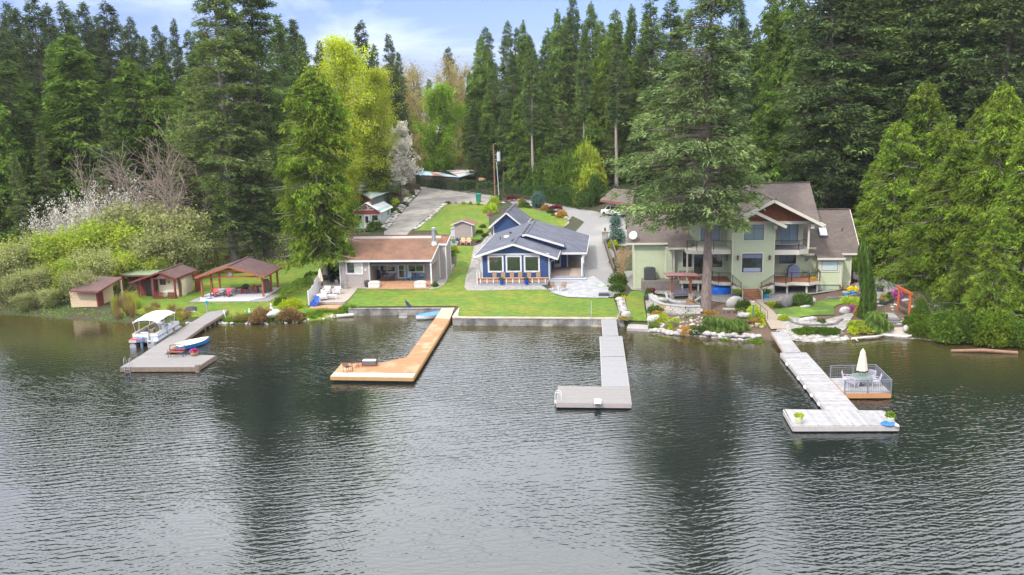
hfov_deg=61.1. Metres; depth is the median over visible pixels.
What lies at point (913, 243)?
cedar tree
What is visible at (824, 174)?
fir tree
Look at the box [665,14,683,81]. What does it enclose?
fir tree
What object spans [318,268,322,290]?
closed umbrella
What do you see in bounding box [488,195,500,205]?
shrub
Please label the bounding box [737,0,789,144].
cedar tree
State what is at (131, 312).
reed clump
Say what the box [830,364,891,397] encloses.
side platform
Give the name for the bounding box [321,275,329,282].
barbecue
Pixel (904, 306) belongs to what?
arbor swing
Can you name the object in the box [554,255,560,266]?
window
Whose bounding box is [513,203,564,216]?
garden bed
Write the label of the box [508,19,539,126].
cedar tree
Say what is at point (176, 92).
cedar tree
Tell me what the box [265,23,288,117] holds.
fir tree
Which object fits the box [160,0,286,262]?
fir tree
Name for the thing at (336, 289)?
wicker armchair
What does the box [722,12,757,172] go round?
fir tree
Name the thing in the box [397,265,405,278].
door
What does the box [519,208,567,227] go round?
lawn
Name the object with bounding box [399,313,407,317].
concrete steps
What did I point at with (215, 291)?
adirondack chair
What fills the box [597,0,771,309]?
spruce tree
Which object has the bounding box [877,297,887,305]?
flower pot
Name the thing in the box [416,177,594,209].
hedge
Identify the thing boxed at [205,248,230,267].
garden swing
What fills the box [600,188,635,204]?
carport
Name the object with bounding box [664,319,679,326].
bush
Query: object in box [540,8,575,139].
cedar tree
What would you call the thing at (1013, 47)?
fir tree
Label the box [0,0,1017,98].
sky
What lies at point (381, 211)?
mint cottage
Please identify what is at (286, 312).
shrub
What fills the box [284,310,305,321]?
shrub
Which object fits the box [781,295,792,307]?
rock
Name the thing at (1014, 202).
cedar tree
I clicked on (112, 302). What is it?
reed clump
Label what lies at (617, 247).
bush
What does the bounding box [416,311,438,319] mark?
tarped boat
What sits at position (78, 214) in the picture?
cherry tree
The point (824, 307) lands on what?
lawn
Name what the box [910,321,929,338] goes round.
sapling bush
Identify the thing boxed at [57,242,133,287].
willow shrub
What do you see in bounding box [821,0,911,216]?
fir tree
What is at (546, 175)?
thicket bush
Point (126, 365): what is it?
swim ladder
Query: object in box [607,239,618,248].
bush
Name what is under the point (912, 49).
fir tree
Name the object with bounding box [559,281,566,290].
patio chair
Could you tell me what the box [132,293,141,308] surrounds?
reed clump
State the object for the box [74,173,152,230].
cherry tree
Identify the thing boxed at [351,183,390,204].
green roof house
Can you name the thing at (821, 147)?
spruce tree
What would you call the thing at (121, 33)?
fir tree
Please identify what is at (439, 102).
maple tree
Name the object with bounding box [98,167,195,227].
alder tree
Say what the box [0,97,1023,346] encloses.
ground
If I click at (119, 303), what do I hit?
reed clump
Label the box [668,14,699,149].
fir tree
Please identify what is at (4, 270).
willow shrub
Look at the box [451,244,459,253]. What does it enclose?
bush
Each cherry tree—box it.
[21,193,91,240]
[41,183,118,233]
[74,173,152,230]
[386,120,423,196]
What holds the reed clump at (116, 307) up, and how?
on the ground at (494, 217)
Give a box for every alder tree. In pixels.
[67,146,133,216]
[84,138,189,216]
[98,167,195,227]
[135,112,235,264]
[376,51,417,150]
[391,55,428,153]
[402,68,422,113]
[403,85,433,168]
[426,64,458,137]
[434,50,474,149]
[449,70,477,168]
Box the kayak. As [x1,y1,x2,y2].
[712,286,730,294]
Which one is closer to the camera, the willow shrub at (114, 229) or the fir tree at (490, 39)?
the willow shrub at (114, 229)
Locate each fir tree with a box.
[0,0,35,93]
[0,21,13,41]
[0,33,42,155]
[0,58,67,233]
[6,152,37,243]
[7,7,43,111]
[10,0,64,137]
[26,131,68,233]
[33,2,64,77]
[54,0,80,96]
[64,11,99,97]
[75,2,113,157]
[87,16,115,86]
[88,0,141,154]
[88,99,140,225]
[92,27,111,150]
[109,80,135,159]
[116,24,130,91]
[122,16,160,150]
[129,119,167,212]
[132,35,151,109]
[139,35,157,73]
[147,47,169,196]
[150,25,174,121]
[158,34,175,98]
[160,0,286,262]
[162,116,200,237]
[167,18,187,93]
[170,78,227,258]
[171,51,226,219]
[171,55,188,89]
[179,30,211,82]
[188,36,232,202]
[219,115,283,259]
[221,0,299,258]
[222,38,242,171]
[245,40,284,178]
[261,17,324,224]
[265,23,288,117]
[276,18,313,155]
[280,23,299,141]
[284,35,314,186]
[313,40,330,84]
[313,51,340,160]
[350,19,395,183]
[360,122,402,204]
[368,43,390,143]
[381,33,414,184]
[392,52,411,172]
[421,79,435,127]
[438,47,460,139]
[462,100,491,188]
[471,27,503,106]
[478,43,499,105]
[478,67,510,183]
[480,72,501,150]
[492,107,511,191]
[497,20,516,149]
[497,51,528,182]
[505,27,525,114]
[518,48,548,192]
[519,35,544,103]
[522,34,540,103]
[525,120,545,174]
[539,80,563,158]
[548,100,577,160]
[550,59,580,145]
[555,0,582,131]
[558,16,580,107]
[569,76,586,147]
[573,24,595,141]
[591,20,609,90]
[600,119,618,184]
[602,24,635,186]
[622,88,651,185]
[624,121,642,186]
[629,0,672,179]
[636,16,657,153]
[646,0,698,155]
[647,81,682,177]
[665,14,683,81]
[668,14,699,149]
[698,55,718,132]
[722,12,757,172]
[757,0,796,170]
[770,0,892,225]
[778,0,911,207]
[801,2,842,145]
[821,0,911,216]
[858,0,991,166]
[870,0,947,140]
[872,0,952,115]
[893,0,1023,145]
[915,0,986,85]
[946,0,1023,163]
[965,0,1023,104]
[984,8,1023,103]
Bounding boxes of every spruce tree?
[520,95,545,163]
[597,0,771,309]
[605,212,626,244]
[710,0,763,181]
[803,80,835,201]
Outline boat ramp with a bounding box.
[627,324,647,331]
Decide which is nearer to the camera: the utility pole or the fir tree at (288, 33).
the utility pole
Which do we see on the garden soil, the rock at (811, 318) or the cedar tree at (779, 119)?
the rock at (811, 318)
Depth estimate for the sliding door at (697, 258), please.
95.38 m
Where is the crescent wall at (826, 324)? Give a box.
[789,318,843,325]
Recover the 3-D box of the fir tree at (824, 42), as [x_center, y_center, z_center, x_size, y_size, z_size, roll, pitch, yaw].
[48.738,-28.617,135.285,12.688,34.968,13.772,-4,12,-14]
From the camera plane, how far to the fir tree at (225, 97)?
159.69 m
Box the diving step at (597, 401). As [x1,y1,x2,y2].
[594,399,600,404]
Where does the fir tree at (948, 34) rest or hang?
on the ground at (494, 217)
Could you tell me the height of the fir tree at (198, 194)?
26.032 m
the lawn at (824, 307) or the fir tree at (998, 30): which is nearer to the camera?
the lawn at (824, 307)
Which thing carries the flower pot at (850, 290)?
on the ground at (494, 217)
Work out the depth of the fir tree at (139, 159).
125.76 m
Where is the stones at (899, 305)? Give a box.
[878,303,939,324]
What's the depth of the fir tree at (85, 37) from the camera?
153.47 m
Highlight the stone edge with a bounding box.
[616,297,628,321]
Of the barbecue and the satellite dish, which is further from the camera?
the barbecue
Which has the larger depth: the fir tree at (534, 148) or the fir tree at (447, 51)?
the fir tree at (447, 51)
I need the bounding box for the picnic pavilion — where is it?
[195,256,281,296]
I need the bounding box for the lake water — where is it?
[0,314,1023,574]
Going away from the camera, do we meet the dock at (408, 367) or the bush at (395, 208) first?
the dock at (408, 367)
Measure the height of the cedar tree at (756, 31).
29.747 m
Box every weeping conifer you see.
[701,315,712,331]
[709,316,719,331]
[715,317,727,332]
[720,318,739,333]
[729,319,744,333]
[734,318,750,331]
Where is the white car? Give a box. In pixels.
[601,205,625,215]
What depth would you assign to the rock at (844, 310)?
82.74 m
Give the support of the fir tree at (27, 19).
on the ground at (494, 217)
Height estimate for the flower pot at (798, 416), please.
0.741 m
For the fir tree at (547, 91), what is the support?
on the ground at (494, 217)
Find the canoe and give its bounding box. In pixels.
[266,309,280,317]
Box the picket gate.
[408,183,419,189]
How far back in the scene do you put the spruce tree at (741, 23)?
133.01 m
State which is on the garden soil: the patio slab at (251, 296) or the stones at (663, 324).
the stones at (663, 324)
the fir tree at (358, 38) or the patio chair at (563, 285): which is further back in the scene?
the fir tree at (358, 38)
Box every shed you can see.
[69,276,122,306]
[129,263,200,298]
[450,218,477,236]
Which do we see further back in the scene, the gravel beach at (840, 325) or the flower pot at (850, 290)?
the flower pot at (850, 290)
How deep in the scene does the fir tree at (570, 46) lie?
184.54 m
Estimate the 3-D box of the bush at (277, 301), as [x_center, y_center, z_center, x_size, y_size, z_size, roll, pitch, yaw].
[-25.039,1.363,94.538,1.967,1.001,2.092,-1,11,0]
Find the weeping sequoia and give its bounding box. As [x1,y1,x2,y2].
[856,237,877,319]
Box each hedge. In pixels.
[280,270,317,296]
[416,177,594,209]
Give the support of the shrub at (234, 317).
on the ground at (494, 217)
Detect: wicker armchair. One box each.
[322,286,330,293]
[332,286,341,293]
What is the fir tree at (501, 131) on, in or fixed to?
on the ground at (494, 217)
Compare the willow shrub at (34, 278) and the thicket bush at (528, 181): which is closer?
the willow shrub at (34, 278)
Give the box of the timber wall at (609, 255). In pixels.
[604,236,620,272]
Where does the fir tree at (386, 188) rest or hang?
on the ground at (494, 217)
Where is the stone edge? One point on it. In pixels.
(623, 300)
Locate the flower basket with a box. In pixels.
[189,348,198,355]
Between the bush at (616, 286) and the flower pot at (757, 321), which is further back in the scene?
the bush at (616, 286)
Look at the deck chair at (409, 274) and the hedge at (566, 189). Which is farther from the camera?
the hedge at (566, 189)
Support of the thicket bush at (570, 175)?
on the ground at (494, 217)
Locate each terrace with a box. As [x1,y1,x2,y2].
[658,296,699,304]
[853,269,906,302]
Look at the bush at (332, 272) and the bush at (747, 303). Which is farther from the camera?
the bush at (332, 272)
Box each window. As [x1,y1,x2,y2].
[345,262,362,274]
[371,214,378,220]
[379,265,395,272]
[407,265,424,272]
[487,256,503,272]
[505,255,521,271]
[524,255,539,271]
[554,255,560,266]
[682,251,692,267]
[699,225,720,241]
[711,254,723,267]
[740,252,763,273]
[742,223,765,241]
[778,255,797,264]
[820,260,839,271]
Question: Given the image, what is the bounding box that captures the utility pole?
[493,143,499,195]
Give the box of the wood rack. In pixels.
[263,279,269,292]
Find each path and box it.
[428,264,454,288]
[624,271,673,294]
[748,283,854,302]
[750,299,785,328]
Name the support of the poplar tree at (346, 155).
on the ground at (494, 217)
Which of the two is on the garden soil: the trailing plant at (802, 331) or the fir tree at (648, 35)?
the trailing plant at (802, 331)
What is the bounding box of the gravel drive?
[384,186,496,234]
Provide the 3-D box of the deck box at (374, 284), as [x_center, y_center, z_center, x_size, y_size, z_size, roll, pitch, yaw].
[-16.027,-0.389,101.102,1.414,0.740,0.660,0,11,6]
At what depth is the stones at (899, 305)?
85.00 m
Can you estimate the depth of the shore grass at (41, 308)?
93.99 m
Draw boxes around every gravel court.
[676,287,734,302]
[764,287,818,298]
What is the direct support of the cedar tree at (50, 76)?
on the ground at (494, 217)
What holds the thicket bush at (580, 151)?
on the ground at (494, 217)
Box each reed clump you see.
[108,292,117,309]
[112,300,120,314]
[114,295,121,308]
[114,307,122,319]
[123,294,131,302]
[123,298,131,315]
[127,301,136,317]
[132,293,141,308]
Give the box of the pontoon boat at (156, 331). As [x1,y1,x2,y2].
[129,310,181,347]
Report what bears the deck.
on the ground at (494, 217)
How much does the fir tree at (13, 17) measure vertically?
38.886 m
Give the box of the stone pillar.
[601,228,608,242]
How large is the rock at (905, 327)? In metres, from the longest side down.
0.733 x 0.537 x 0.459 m
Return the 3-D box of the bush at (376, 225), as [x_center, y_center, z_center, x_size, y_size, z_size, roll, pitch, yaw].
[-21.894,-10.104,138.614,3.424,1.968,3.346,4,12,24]
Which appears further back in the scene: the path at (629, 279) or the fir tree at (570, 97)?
the fir tree at (570, 97)
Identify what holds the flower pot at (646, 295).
on the ground at (494, 217)
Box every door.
[364,215,369,228]
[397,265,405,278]
[693,254,702,274]
[779,224,799,244]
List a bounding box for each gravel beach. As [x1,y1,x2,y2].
[645,300,650,324]
[777,312,853,341]
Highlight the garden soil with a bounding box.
[650,274,939,340]
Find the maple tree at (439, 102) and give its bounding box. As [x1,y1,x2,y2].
[404,81,470,174]
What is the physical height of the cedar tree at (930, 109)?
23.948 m
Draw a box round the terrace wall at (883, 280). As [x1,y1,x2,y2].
[882,279,913,285]
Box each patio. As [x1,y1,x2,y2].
[314,282,366,304]
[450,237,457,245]
[549,276,608,297]
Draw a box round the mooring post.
[195,364,199,372]
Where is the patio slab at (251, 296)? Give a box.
[200,287,280,300]
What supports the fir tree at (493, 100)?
on the ground at (494, 217)
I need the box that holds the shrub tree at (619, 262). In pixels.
[614,244,632,281]
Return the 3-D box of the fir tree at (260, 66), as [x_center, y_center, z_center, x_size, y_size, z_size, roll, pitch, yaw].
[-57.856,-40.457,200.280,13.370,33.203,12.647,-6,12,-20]
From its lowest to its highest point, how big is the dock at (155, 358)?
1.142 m
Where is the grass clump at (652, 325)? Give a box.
[648,322,658,328]
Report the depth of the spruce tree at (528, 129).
176.63 m
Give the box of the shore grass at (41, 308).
[0,303,328,322]
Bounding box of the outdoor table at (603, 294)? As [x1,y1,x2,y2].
[597,284,608,295]
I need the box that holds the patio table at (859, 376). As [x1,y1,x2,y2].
[850,373,872,385]
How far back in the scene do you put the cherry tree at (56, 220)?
112.01 m
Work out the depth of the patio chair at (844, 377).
63.49 m
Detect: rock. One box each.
[621,311,631,319]
[647,315,660,322]
[656,297,668,301]
[704,331,710,335]
[726,296,742,306]
[737,312,750,318]
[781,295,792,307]
[799,316,816,320]
[839,307,850,313]
[903,325,908,331]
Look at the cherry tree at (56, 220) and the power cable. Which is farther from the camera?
the power cable
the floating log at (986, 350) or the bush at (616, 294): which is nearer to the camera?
the floating log at (986, 350)
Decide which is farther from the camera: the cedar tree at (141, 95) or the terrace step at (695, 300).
the cedar tree at (141, 95)
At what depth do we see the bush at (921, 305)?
80.66 m
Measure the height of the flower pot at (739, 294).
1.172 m
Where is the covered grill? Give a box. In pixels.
[787,264,799,276]
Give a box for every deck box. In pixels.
[368,281,380,287]
[414,280,426,287]
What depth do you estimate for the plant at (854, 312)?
82.35 m
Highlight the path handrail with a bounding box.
[744,294,767,318]
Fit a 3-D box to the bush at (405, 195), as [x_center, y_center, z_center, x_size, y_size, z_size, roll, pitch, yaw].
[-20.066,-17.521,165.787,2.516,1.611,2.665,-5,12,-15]
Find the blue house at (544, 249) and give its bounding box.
[473,219,589,284]
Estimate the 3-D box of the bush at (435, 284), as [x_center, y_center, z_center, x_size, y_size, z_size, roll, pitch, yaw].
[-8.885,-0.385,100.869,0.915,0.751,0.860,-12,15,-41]
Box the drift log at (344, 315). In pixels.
[336,313,353,317]
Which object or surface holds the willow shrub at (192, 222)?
on the ground at (494, 217)
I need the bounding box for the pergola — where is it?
[664,272,698,299]
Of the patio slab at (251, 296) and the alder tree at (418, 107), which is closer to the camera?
the patio slab at (251, 296)
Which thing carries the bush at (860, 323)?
on the ground at (494, 217)
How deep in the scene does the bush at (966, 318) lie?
74.82 m
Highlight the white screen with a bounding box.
[307,276,320,304]
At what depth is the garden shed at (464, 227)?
128.59 m
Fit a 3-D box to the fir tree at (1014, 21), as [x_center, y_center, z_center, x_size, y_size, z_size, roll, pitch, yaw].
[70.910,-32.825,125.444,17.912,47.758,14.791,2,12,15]
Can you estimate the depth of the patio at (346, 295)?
97.59 m
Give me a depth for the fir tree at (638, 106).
160.90 m
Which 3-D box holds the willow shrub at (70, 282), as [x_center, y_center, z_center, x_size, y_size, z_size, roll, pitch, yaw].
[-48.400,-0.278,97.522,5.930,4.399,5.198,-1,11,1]
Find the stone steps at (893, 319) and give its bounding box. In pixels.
[886,313,900,324]
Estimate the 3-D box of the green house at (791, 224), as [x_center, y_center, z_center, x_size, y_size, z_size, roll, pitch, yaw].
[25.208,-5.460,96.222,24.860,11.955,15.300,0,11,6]
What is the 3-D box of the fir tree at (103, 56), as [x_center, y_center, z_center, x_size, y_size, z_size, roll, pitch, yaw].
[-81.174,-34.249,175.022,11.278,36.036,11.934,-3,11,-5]
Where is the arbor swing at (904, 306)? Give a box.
[897,285,912,313]
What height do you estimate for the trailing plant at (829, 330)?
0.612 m
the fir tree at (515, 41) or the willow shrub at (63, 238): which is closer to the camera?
the willow shrub at (63, 238)
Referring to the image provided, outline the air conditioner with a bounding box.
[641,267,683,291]
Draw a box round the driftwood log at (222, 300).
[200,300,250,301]
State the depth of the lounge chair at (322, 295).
95.13 m
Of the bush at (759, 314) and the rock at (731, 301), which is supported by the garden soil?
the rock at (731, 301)
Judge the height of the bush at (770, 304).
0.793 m
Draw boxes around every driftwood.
[851,334,893,339]
[884,333,912,337]
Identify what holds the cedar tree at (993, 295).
on the ground at (494, 217)
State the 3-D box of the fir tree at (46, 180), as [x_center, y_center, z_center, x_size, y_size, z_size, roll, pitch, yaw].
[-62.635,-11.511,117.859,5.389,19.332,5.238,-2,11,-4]
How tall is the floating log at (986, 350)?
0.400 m
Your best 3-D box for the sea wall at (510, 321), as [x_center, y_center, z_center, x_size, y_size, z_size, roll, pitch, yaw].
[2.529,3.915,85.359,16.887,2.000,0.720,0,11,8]
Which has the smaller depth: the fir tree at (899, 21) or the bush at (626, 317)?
the bush at (626, 317)
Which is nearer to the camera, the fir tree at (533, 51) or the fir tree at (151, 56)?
the fir tree at (151, 56)
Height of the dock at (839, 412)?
1.049 m
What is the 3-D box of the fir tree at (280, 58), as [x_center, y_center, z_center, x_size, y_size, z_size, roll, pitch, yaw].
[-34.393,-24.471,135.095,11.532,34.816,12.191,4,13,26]
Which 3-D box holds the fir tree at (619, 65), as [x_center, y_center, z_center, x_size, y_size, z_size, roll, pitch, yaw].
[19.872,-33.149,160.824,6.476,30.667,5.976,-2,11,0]
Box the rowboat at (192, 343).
[175,337,208,350]
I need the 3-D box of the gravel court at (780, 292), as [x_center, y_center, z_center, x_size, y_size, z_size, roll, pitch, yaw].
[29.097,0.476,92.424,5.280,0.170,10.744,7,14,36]
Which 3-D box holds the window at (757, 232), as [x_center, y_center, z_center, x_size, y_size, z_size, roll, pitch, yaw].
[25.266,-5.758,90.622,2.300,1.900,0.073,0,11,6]
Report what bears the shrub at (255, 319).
on the ground at (494, 217)
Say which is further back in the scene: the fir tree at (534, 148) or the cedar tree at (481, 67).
the cedar tree at (481, 67)
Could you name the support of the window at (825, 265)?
in the green house at (791, 224)
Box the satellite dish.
[629,231,636,240]
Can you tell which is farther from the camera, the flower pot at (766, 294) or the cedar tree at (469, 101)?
the cedar tree at (469, 101)
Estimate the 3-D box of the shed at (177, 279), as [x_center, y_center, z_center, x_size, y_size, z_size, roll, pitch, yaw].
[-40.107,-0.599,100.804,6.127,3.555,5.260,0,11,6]
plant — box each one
[789,326,810,334]
[799,325,818,334]
[812,326,827,335]
[817,318,825,322]
[822,326,841,334]
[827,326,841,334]
[852,306,857,315]
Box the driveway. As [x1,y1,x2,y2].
[508,199,626,296]
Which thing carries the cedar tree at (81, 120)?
on the ground at (494, 217)
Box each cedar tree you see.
[0,104,44,245]
[10,79,64,225]
[12,32,153,225]
[39,42,99,205]
[88,54,209,213]
[130,59,181,183]
[168,79,211,221]
[268,66,367,284]
[459,72,481,174]
[462,34,501,180]
[473,92,499,186]
[498,95,535,192]
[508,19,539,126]
[533,103,559,172]
[534,28,563,147]
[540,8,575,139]
[570,8,651,179]
[577,0,608,127]
[580,112,613,184]
[582,55,605,129]
[611,120,633,182]
[618,3,650,171]
[642,107,660,180]
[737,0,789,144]
[737,24,761,113]
[738,71,791,182]
[754,0,811,173]
[761,51,823,200]
[851,119,924,275]
[852,159,898,264]
[874,167,945,290]
[886,79,952,256]
[891,130,976,294]
[892,119,974,275]
[925,172,985,292]
[928,80,1023,300]
[940,223,982,309]
[945,128,1023,320]
[949,103,998,194]
[959,207,1023,323]
[991,104,1023,184]
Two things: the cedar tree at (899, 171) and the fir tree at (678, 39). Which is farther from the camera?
the fir tree at (678, 39)
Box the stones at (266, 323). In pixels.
[186,313,345,324]
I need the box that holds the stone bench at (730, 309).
[723,308,734,312]
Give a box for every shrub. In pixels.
[0,233,28,267]
[0,234,56,288]
[0,242,38,281]
[0,263,11,296]
[0,270,30,307]
[1,224,94,276]
[5,262,59,300]
[8,290,37,312]
[18,220,115,281]
[30,255,101,297]
[35,285,64,307]
[52,265,99,302]
[54,210,142,274]
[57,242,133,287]
[87,222,162,274]
[93,192,183,247]
[98,243,152,287]
[113,220,200,270]
[126,255,175,281]
[133,199,223,270]
[148,228,217,276]
[232,314,247,320]
[247,313,266,323]
[248,305,276,322]
[275,306,302,321]
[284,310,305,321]
[452,151,466,164]
[481,201,498,213]
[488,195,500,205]
[506,196,516,199]
[517,200,529,207]
[530,189,544,207]
[540,203,550,210]
[546,209,555,213]
[549,204,562,209]
[555,209,567,217]
[864,310,894,333]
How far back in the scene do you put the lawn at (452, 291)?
93.31 m
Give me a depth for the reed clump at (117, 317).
91.88 m
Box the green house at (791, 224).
[626,182,858,298]
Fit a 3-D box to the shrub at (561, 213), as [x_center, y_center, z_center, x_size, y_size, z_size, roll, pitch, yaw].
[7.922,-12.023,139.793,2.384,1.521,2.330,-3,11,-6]
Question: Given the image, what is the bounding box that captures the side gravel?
[464,232,547,289]
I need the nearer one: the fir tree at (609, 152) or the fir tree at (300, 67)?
the fir tree at (300, 67)
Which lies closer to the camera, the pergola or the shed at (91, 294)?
the pergola
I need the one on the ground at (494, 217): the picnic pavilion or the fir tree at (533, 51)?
the fir tree at (533, 51)
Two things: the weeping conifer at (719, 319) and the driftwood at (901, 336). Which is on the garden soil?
the weeping conifer at (719, 319)
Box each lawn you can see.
[119,252,345,322]
[345,246,618,316]
[414,204,488,238]
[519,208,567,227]
[626,290,646,320]
[773,299,845,317]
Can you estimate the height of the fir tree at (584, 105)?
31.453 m
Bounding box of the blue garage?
[488,204,530,234]
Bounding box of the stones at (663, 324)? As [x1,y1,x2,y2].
[660,316,702,327]
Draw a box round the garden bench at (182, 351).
[167,344,185,356]
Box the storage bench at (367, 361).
[361,353,377,365]
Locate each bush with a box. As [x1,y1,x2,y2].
[273,296,287,305]
[276,297,305,309]
[321,266,337,281]
[328,257,338,275]
[365,220,382,230]
[390,197,399,205]
[391,206,401,212]
[397,201,408,207]
[399,188,408,194]
[401,193,413,199]
[432,282,438,286]
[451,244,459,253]
[520,161,541,195]
[531,154,560,196]
[541,153,569,199]
[545,148,581,202]
[556,158,590,204]
[560,139,586,157]
[567,160,598,205]
[573,137,610,188]
[575,172,608,205]
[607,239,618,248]
[608,272,627,285]
[608,282,625,291]
[611,245,625,249]
[613,292,626,297]
[618,315,630,320]
[646,303,663,313]
[649,310,663,315]
[653,312,670,323]
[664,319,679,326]
[678,325,695,335]
[686,325,706,334]
[700,310,718,314]
[735,299,751,308]
[746,306,760,312]
[747,310,765,319]
[748,338,763,342]
[765,300,777,307]
[772,302,782,308]
[777,314,790,320]
[792,292,814,305]
[839,296,858,305]
[846,304,855,312]
[846,320,875,333]
[847,325,860,334]
[861,327,872,334]
[879,273,898,281]
[890,288,904,299]
[900,312,928,326]
[903,285,918,290]
[910,298,931,318]
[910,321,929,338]
[920,307,969,343]
[942,307,985,341]
[959,324,988,342]
[967,305,1022,347]
[1006,320,1023,347]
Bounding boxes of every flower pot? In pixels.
[644,286,650,299]
[733,289,741,296]
[736,308,745,312]
[751,317,762,326]
[761,288,770,298]
[793,412,804,423]
[847,285,858,294]
[876,284,884,291]
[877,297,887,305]
[883,294,894,302]
[885,411,895,421]
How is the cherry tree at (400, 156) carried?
on the ground at (494, 217)
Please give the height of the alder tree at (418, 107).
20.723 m
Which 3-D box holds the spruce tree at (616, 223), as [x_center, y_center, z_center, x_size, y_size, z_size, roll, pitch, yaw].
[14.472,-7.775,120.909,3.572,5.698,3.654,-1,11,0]
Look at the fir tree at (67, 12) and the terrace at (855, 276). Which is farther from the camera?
the fir tree at (67, 12)
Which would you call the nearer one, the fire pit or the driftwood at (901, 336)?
the driftwood at (901, 336)
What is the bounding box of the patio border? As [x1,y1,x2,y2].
[189,294,279,302]
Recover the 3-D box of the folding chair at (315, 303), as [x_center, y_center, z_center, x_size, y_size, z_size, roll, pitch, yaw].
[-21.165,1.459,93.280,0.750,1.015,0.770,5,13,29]
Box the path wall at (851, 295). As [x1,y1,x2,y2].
[824,292,860,299]
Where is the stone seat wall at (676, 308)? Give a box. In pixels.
[648,293,702,313]
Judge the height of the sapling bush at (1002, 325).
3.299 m
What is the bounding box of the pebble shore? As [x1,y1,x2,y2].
[865,327,940,340]
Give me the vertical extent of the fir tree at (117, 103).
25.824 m
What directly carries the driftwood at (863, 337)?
on the pebble shore
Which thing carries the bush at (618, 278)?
on the ground at (494, 217)
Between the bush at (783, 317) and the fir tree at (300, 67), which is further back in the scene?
the fir tree at (300, 67)
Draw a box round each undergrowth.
[60,258,321,293]
[194,210,359,271]
[607,174,864,228]
[852,256,1023,344]
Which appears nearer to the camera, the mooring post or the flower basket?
the mooring post
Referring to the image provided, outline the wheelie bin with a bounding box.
[475,193,480,201]
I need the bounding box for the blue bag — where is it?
[881,421,894,425]
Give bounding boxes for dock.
[120,310,227,371]
[330,308,454,382]
[556,319,631,408]
[771,332,899,431]
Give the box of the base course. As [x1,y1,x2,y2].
[650,304,693,314]
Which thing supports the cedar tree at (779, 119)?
on the ground at (494, 217)
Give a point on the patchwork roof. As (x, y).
(459, 175)
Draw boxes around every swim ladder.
[123,357,131,372]
[554,390,561,403]
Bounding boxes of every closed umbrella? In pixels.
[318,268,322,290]
[856,348,867,386]
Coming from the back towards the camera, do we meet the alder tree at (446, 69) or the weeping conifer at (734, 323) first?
the alder tree at (446, 69)
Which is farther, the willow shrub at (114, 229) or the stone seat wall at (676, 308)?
the willow shrub at (114, 229)
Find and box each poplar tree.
[302,29,393,213]
[312,128,371,208]
[346,63,403,192]
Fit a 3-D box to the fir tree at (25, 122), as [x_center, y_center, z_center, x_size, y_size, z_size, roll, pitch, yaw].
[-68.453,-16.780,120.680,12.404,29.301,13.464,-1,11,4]
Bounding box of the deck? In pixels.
[311,305,343,309]
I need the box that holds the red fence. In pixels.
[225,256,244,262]
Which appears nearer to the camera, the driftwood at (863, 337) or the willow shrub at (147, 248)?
the driftwood at (863, 337)
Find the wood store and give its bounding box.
[121,270,159,291]
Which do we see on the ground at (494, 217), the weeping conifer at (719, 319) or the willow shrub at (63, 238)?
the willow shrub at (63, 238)
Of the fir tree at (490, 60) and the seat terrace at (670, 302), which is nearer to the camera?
the seat terrace at (670, 302)
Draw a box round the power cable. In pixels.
[509,144,629,162]
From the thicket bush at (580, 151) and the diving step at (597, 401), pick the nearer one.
the diving step at (597, 401)
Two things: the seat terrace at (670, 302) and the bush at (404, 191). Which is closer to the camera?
the seat terrace at (670, 302)
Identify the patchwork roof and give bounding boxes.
[414,170,475,190]
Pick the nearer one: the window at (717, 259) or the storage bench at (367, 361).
the storage bench at (367, 361)
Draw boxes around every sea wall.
[348,307,454,315]
[452,316,623,326]
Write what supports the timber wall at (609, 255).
on the ground at (494, 217)
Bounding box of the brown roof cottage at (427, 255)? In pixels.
[332,227,451,288]
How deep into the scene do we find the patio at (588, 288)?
96.98 m
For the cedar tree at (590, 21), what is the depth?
186.07 m
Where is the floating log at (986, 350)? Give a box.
[950,349,1017,353]
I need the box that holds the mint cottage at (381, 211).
[353,201,392,228]
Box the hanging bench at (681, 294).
[672,288,688,295]
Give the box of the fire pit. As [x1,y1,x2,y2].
[185,306,196,310]
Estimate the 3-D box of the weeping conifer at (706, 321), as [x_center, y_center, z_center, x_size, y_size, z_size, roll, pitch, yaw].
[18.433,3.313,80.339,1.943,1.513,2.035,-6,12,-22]
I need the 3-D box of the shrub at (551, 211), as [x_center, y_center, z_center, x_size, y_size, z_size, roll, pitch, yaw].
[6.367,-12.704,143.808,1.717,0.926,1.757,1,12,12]
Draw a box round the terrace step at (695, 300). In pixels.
[665,292,700,302]
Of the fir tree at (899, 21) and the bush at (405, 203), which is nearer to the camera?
the fir tree at (899, 21)
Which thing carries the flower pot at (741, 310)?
on the garden soil
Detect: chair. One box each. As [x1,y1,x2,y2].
[210,288,218,296]
[222,287,232,296]
[242,283,248,291]
[311,296,319,306]
[315,289,326,300]
[341,359,352,370]
[343,280,347,285]
[349,355,358,363]
[405,271,412,280]
[491,272,496,277]
[549,281,556,290]
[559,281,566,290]
[686,295,696,304]
[841,370,850,385]
[846,376,858,388]
[865,369,876,382]
[872,373,881,386]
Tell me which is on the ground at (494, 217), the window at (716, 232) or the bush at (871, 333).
the bush at (871, 333)
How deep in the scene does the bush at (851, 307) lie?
83.20 m
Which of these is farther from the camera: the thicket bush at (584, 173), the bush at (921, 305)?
the thicket bush at (584, 173)
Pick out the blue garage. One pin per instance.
(513, 215)

